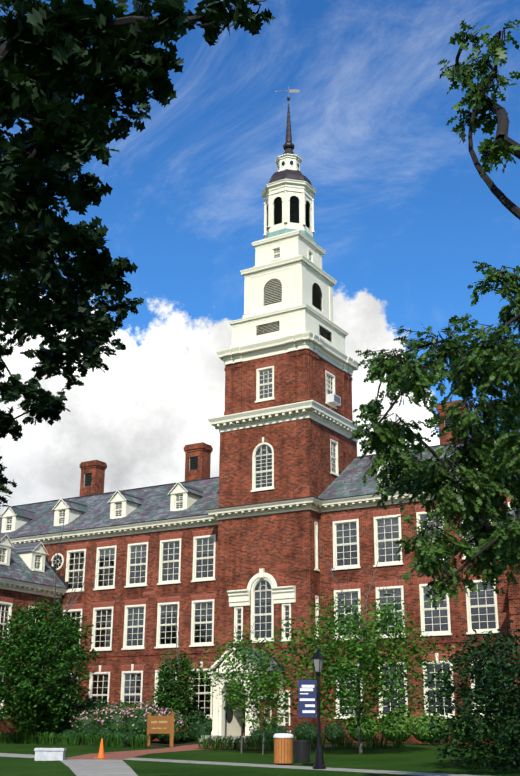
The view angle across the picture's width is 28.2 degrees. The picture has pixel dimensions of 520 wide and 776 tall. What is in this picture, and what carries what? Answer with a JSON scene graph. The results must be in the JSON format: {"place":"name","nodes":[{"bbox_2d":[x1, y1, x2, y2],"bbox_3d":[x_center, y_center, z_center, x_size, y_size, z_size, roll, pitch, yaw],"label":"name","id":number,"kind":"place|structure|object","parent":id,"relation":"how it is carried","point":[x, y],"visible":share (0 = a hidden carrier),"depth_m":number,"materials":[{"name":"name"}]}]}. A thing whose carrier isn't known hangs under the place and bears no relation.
{"place":"outdoors","nodes":[
{"label":"outdoors","id":0,"kind":"place"},
{"bbox_2d":[0,740,519,775],"bbox_3d":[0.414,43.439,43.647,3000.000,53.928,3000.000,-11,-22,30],"label":"ground","id":1,"kind":"structure","parent":0,"point":[415,759],"depth_m":33.80,"materials":[{"name":"green plant"}]},
{"bbox_2d":[0,534,67,739],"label":"wing","id":2,"kind":"structure","parent":1,"relation":"on","point":[27,574],"depth_m":60.05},
{"bbox_2d":[34,748,66,760],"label":"stone block","id":3,"kind":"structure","parent":1,"relation":"on","point":[48,754],"depth_m":36.58,"materials":[{"name":"white stone"}]},
{"bbox_2d":[0,506,111,742],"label":"court tree","id":4,"kind":"object","parent":1,"relation":"on","point":[34,648],"visible":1,"depth_m":52.51,"materials":[{"name":"green plant"}]},
{"bbox_2d":[0,696,211,747],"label":"shrubs","id":5,"kind":"object","parent":1,"relation":"on","point":[94,723],"visible":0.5,"depth_m":51.30,"materials":[{"name":"green plant"}]},
{"bbox_2d":[0,0,274,510],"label":"tree","id":6,"kind":"object","parent":1,"relation":"on","point":[45,43],"visible":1,"depth_m":10.28,"materials":[{"name":"green plant"}]},
{"bbox_2d":[147,712,174,746],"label":"building sign","id":7,"kind":"object","parent":1,"relation":"on","point":[160,724],"visible":0.98,"depth_m":46.87,"materials":[{"name":"brown wood"}]},
{"bbox_2d":[148,606,208,742],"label":"columnar tree","id":8,"kind":"object","parent":1,"relation":"on","point":[175,691],"visible":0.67,"depth_m":52.28,"materials":[{"name":"green plant"}]},
{"bbox_2d":[191,612,292,752],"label":"tree","id":9,"kind":"object","parent":1,"relation":"on","point":[239,651],"visible":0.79,"depth_m":40.74,"materials":[{"name":"green plant"}]},
{"bbox_2d":[199,645,285,742],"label":"entrance porch","id":10,"kind":"object","parent":1,"relation":"on","point":[225,723],"visible":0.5,"depth_m":50.54,"materials":[{"name":"white paint"},{"name":"slate"},{"name":"glass"}]},
{"bbox_2d":[0,741,491,775],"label":"paths","id":11,"kind":"structure","parent":1,"relation":"on","point":[86,765],"depth_m":34.27,"materials":[{"name":"concrete"}]},
{"bbox_2d":[95,738,104,758],"bbox_3d":[-5.729,13.030,37.418,0.340,0.690,0.340,-11,-22,30],"label":"traffic cone","id":12,"kind":"object","parent":11,"relation":"on","point":[101,753],"visible":1,"depth_m":37.32,"materials":[{"name":"orange plastic"}]},
{"bbox_2d":[298,648,325,768],"bbox_3d":[1.551,9.467,30.740,0.792,3.480,0.394,-6,-20,18],"label":"lamp post","id":13,"kind":"object","parent":11,"relation":"on","point":[306,698],"visible":1,"depth_m":30.73,"materials":[{"name":"black metal"}]},
{"bbox_2d":[0,400,515,743],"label":"building","id":14,"kind":"structure","parent":1,"relation":"on","point":[155,564],"depth_m":57.80,"materials":[{"name":"red brick"}]},
{"bbox_2d":[229,646,297,754],"bbox_3d":[0.156,11.731,39.350,2.682,4.276,2.682,-11,-22,30],"label":"tree","id":15,"kind":"object","parent":1,"relation":"on","point":[262,691],"visible":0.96,"depth_m":39.20,"materials":[{"name":"green plant"}]},
{"bbox_2d":[273,733,293,763],"bbox_3d":[0.740,11.380,32.656,0.632,0.910,0.632,-11,-22,30],"label":"trash can","id":16,"kind":"object","parent":1,"relation":"on","point":[283,748],"visible":1,"depth_m":32.44,"materials":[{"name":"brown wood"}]},
{"bbox_2d":[205,86,364,742],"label":"tower","id":17,"kind":"structure","parent":1,"relation":"on","point":[285,426],"depth_m":56.71,"materials":[{"name":"brick"}]},
{"bbox_2d":[293,740,311,762],"bbox_3d":[1.368,11.796,33.594,0.608,0.680,0.608,-11,-22,30],"label":"black bin","id":18,"kind":"object","parent":1,"relation":"on","point":[302,750],"visible":1,"depth_m":33.40,"materials":[{"name":"black plastic"}]},
{"bbox_2d":[179,708,512,749],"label":"bed shrubs","id":19,"kind":"object","parent":1,"relation":"on","point":[418,728],"visible":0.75,"depth_m":45.34,"materials":[{"name":"green plant"}]},
{"bbox_2d":[262,508,458,753],"bbox_3d":[3.645,8.971,39.840,7.215,9.768,7.067,7,-20,-18],"label":"lawn tree","id":20,"kind":"object","parent":1,"relation":"on","point":[366,657],"visible":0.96,"depth_m":38.53,"materials":[{"name":"green plant"}]},
{"bbox_2d":[350,261,519,609],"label":"tree","id":21,"kind":"object","parent":1,"relation":"on","point":[493,362],"visible":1,"depth_m":18.31,"materials":[{"name":"green plant"}]},
{"bbox_2d":[396,620,519,771],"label":"bush","id":22,"kind":"object","parent":1,"relation":"on","point":[509,723],"visible":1,"depth_m":29.33,"materials":[{"name":"green plant"}]},
{"bbox_2d":[438,19,519,219],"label":"branch","id":23,"kind":"object","parent":1,"relation":"on","point":[504,145],"visible":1,"depth_m":10.97,"materials":[{"name":"green plant"}]},
{"bbox_2d":[495,479,519,742],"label":"wing","id":24,"kind":"structure","parent":1,"relation":"on","point":[514,598],"depth_m":41.65,"materials":[{"name":"red brick"}]},
{"bbox_2d":[0,0,519,514],"label":"sky","id":25,"kind":"structure","parent":0,"point":[404,212],"materials":[{"name":"blue"}]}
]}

